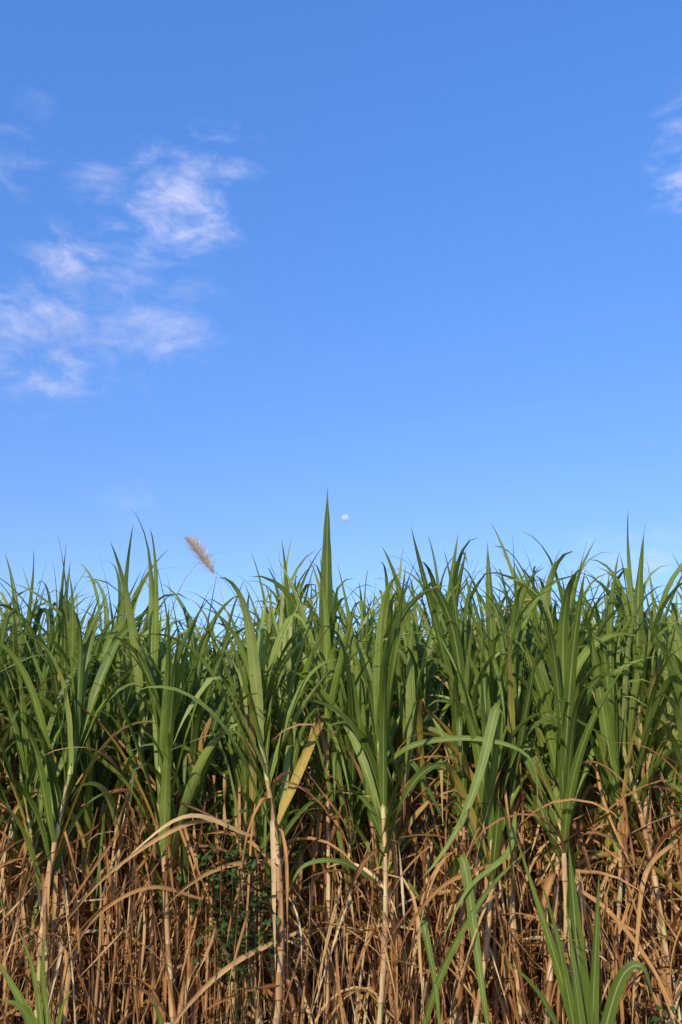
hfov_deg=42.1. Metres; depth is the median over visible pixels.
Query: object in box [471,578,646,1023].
sugarcane plant
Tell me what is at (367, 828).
sugarcane plant
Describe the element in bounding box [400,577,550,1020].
sugarcane plant
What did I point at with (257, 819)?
sugarcane plant
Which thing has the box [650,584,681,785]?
sugarcane plant
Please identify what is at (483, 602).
sugarcane plant
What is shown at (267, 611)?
sugarcane plant
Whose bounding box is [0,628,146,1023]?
sugarcane plant
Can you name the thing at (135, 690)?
sugarcane plant
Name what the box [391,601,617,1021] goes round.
sugarcane plant
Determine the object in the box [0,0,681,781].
sky
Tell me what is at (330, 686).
sugarcane plant
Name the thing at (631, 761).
sugarcane plant
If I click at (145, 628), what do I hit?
sugarcane plant
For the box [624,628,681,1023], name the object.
sugarcane plant
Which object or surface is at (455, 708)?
sugarcane plant
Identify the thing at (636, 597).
sugarcane plant
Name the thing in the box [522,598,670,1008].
sugarcane plant
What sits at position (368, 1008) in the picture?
leaf litter
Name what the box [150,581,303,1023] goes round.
sugarcane plant
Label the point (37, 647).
sugarcane plant
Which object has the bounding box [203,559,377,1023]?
sugarcane plant
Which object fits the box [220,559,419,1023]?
sugarcane plant
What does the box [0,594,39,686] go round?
sugarcane plant
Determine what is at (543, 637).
sugarcane plant
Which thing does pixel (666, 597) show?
sugarcane plant
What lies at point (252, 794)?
sugarcane plant
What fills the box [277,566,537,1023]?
sugarcane plant
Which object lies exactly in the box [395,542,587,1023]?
sugarcane plant
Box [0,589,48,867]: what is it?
sugarcane plant
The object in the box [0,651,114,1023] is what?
sugarcane plant
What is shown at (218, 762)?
sugarcane plant
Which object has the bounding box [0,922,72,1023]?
cane shoot
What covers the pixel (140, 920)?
sugarcane plant
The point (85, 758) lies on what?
sugarcane plant
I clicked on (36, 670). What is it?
sugarcane plant
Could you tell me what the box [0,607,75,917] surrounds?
sugarcane plant
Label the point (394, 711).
sugarcane plant
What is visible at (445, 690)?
sugarcane plant
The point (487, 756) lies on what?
sugarcane plant
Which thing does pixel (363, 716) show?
sugarcane plant
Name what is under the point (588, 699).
sugarcane plant
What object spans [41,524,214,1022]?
sugarcane plant
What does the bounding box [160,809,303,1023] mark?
climbing vine
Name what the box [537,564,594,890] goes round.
sugarcane plant
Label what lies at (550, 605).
sugarcane plant
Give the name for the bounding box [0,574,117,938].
sugarcane plant
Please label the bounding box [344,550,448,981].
sugarcane plant
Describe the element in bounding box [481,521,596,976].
sugarcane plant
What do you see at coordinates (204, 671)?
sugarcane plant
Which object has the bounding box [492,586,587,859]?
sugarcane plant
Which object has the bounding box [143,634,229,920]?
sugarcane plant
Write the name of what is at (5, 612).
sugarcane plant
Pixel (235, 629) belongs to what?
sugarcane plant
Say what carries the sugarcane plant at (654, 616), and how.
on the ground
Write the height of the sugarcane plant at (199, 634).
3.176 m
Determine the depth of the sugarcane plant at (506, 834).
6.74 m
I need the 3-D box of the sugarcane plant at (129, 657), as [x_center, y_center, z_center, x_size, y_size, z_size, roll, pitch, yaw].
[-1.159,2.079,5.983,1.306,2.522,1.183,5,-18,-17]
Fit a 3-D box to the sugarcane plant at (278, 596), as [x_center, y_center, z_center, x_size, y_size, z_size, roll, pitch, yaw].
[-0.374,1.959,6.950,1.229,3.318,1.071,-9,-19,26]
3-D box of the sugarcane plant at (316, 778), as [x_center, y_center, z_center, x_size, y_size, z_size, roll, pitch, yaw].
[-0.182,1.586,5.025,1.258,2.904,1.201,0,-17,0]
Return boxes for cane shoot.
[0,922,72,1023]
[151,999,163,1023]
[505,828,654,1023]
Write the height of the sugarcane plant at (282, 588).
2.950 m
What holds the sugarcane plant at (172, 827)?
on the ground
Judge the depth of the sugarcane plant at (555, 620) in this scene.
6.05 m
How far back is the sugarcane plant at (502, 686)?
5.05 m
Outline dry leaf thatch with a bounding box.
[0,714,681,1023]
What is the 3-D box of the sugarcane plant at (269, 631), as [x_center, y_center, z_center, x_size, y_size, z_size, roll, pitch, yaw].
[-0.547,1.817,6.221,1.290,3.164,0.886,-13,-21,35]
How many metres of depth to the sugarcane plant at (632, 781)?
5.14 m
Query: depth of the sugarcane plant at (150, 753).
5.78 m
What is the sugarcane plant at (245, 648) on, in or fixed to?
on the ground
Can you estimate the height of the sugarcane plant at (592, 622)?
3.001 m
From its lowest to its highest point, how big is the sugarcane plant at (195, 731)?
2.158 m
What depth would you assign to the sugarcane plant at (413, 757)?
7.23 m
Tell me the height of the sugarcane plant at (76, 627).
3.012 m
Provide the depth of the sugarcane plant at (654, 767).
5.14 m
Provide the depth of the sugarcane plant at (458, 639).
5.17 m
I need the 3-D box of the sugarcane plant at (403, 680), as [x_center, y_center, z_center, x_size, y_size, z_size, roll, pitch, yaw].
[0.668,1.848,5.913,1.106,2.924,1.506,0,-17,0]
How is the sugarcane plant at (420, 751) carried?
on the ground
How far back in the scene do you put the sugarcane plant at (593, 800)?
6.03 m
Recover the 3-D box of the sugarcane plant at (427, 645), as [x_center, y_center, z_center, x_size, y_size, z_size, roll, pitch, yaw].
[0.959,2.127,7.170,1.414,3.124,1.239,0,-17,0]
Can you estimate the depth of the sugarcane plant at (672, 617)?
5.53 m
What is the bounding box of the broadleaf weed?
[646,1000,681,1023]
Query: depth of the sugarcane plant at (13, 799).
6.28 m
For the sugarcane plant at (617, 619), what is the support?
on the ground
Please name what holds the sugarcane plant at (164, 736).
on the ground
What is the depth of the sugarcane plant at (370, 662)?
8.05 m
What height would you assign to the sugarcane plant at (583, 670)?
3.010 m
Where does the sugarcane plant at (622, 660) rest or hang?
on the ground
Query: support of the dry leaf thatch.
on the ground
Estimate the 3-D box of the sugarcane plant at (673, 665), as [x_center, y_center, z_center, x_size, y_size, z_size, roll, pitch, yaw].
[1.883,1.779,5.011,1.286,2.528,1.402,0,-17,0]
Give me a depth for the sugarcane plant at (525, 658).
7.11 m
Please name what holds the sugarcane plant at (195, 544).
on the ground
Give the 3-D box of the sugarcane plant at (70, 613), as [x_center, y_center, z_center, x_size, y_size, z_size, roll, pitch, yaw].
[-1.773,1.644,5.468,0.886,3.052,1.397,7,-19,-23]
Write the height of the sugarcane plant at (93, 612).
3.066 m
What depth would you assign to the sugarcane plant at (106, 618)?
6.30 m
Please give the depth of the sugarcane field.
10.95 m
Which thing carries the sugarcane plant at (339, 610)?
on the ground
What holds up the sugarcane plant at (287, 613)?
on the ground
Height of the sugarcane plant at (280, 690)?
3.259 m
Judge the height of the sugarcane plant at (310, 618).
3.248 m
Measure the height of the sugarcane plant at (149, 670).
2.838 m
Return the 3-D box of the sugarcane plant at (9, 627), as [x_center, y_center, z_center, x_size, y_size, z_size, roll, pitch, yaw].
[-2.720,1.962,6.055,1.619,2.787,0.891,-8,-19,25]
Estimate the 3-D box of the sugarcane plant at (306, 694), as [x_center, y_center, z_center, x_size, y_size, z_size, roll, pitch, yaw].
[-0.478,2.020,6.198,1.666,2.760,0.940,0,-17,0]
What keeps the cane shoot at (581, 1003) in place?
on the ground
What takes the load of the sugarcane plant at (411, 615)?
on the ground
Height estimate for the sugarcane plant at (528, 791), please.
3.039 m
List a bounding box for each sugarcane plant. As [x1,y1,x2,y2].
[0,536,142,1017]
[0,549,128,913]
[0,551,49,974]
[0,565,99,990]
[0,567,91,984]
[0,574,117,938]
[0,588,53,909]
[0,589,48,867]
[0,590,175,1023]
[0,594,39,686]
[0,604,145,1023]
[0,605,164,1010]
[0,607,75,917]
[0,612,38,1012]
[0,612,48,784]
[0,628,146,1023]
[0,631,49,958]
[0,634,49,944]
[0,639,274,1023]
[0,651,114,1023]
[2,580,48,916]
[4,640,210,1023]
[5,591,88,940]
[6,560,268,1023]
[11,677,135,1021]
[14,648,189,1023]
[15,563,190,1004]
[22,583,194,1009]
[31,578,92,989]
[31,598,248,1023]
[39,506,225,1022]
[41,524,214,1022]
[43,638,147,897]
[52,594,243,1023]
[54,603,112,932]
[54,621,172,962]
[68,592,136,920]
[70,577,279,1022]
[77,638,266,1023]
[82,566,174,971]
[87,671,281,1023]
[112,618,243,1023]
[113,624,234,971]
[114,571,307,1023]
[127,614,414,1023]
[133,577,368,1023]
[133,596,174,873]
[133,709,223,1020]
[134,618,363,1023]
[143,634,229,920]
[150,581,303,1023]
[150,605,332,1023]
[169,611,277,989]
[172,534,273,1021]
[172,632,345,1023]
[183,571,302,907]
[187,611,243,944]
[201,553,280,940]
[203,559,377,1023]
[203,654,232,984]
[204,539,363,1011]
[204,565,344,978]
[212,539,369,999]
[212,551,345,1023]
[212,592,326,977]
[212,607,364,992]
[218,596,308,963]
[220,555,406,1023]
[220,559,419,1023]
[222,487,476,1023]
[238,567,482,1023]
[238,582,370,972]
[249,572,406,1011]
[257,581,361,984]
[258,630,343,942]
[263,600,439,1023]
[264,577,341,1010]
[264,590,466,1011]
[265,551,366,908]
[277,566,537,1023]
[278,589,342,987]
[288,547,549,1008]
[299,631,416,1023]
[300,568,380,1014]
[307,570,470,1023]
[308,609,416,853]
[328,576,469,1023]
[335,586,416,978]
[339,537,550,1023]
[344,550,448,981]
[349,569,439,974]
[349,590,390,770]
[350,603,377,968]
[352,599,445,961]
[359,597,545,1023]
[365,560,479,1006]
[368,578,485,1022]
[369,560,539,1019]
[370,603,432,953]
[371,528,566,1023]
[375,556,517,1006]
[376,583,484,960]
[388,599,578,1023]
[389,590,649,1023]
[391,579,479,928]
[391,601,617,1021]
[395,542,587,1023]
[396,536,585,1023]
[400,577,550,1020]
[402,532,536,1023]
[412,588,529,971]
[419,626,619,1023]
[420,577,646,1023]
[436,571,622,1018]
[441,594,607,1023]
[444,545,655,1023]
[468,569,627,1020]
[469,558,540,987]
[471,532,620,1014]
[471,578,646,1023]
[476,585,681,1011]
[480,569,551,992]
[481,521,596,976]
[481,541,678,1023]
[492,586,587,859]
[500,572,631,908]
[510,553,681,1023]
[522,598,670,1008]
[524,582,681,1023]
[529,510,681,1022]
[535,575,677,977]
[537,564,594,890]
[541,578,644,923]
[542,563,681,1023]
[544,610,681,1023]
[548,564,660,947]
[557,565,655,1016]
[561,603,681,1022]
[576,589,660,844]
[580,570,677,1021]
[586,626,648,1011]
[593,562,677,971]
[593,567,681,954]
[594,598,681,947]
[594,609,676,1007]
[605,599,681,1022]
[614,618,659,921]
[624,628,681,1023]
[629,585,681,1021]
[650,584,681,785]
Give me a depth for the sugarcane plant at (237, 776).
5.05 m
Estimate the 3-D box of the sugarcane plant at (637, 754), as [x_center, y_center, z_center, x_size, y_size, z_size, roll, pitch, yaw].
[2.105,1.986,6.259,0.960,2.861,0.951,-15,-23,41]
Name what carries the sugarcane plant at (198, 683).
on the ground
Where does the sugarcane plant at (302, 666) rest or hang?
on the ground
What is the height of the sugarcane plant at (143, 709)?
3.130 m
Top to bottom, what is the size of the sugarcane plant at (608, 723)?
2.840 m
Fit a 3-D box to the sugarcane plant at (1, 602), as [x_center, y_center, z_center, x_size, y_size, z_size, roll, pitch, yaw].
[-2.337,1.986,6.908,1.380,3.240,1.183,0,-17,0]
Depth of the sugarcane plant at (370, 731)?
7.28 m
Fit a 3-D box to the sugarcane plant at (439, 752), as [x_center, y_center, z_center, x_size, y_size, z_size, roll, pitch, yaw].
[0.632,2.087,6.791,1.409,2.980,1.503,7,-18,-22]
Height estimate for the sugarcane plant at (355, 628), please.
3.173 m
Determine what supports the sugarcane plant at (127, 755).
on the ground
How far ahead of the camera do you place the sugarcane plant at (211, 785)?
7.00 m
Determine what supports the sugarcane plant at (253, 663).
on the ground
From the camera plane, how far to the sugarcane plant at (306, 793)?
6.72 m
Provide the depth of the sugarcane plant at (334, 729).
6.27 m
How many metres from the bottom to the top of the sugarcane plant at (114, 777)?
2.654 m
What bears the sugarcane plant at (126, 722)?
on the ground
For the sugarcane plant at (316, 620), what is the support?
on the ground
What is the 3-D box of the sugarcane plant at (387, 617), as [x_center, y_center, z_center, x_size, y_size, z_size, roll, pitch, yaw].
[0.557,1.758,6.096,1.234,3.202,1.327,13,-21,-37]
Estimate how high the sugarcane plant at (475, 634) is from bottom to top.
2.987 m
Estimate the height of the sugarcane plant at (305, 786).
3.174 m
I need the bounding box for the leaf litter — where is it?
[0,937,678,1023]
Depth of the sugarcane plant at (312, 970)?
6.37 m
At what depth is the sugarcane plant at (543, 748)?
5.16 m
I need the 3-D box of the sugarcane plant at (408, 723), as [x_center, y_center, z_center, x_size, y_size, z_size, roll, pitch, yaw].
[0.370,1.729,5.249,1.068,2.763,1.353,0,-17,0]
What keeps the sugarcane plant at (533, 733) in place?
on the ground
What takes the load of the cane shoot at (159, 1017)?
on the ground
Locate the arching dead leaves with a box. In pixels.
[51,814,677,1023]
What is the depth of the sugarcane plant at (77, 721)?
4.96 m
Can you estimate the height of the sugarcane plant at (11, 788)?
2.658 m
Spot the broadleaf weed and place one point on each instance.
(655, 1019)
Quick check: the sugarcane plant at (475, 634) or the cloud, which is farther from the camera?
the cloud
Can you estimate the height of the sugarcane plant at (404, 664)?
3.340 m
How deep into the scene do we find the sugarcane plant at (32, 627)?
6.98 m
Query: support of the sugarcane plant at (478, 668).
on the ground
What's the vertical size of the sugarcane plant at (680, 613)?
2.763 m
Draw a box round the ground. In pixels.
[8,797,681,1023]
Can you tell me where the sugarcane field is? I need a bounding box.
[0,626,675,912]
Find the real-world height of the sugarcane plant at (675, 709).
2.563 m
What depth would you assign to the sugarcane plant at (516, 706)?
5.08 m
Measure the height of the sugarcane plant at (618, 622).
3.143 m
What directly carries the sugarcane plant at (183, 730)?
on the ground
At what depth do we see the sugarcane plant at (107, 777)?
5.37 m
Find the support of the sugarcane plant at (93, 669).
on the ground
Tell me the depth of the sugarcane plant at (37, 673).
6.93 m
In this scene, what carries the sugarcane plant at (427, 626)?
on the ground
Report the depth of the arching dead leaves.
4.60 m
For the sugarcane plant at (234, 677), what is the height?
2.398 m
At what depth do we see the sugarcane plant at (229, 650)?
6.99 m
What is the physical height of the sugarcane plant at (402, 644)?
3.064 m
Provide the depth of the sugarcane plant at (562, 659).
4.91 m
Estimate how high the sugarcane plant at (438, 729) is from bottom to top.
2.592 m
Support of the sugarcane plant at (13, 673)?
on the ground
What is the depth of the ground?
6.22 m
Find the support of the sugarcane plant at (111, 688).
on the ground
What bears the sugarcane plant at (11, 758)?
on the ground
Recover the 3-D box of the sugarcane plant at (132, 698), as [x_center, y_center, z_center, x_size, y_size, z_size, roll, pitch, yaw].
[-1.655,1.944,6.208,0.898,2.912,1.417,-6,-18,20]
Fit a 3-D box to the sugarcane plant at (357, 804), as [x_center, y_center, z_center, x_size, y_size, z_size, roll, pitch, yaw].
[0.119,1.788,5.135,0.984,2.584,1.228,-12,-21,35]
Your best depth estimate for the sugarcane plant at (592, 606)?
7.13 m
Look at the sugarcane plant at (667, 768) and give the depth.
5.32 m
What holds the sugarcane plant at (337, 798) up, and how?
on the ground
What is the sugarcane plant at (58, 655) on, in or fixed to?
on the ground
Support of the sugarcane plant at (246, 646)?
on the ground

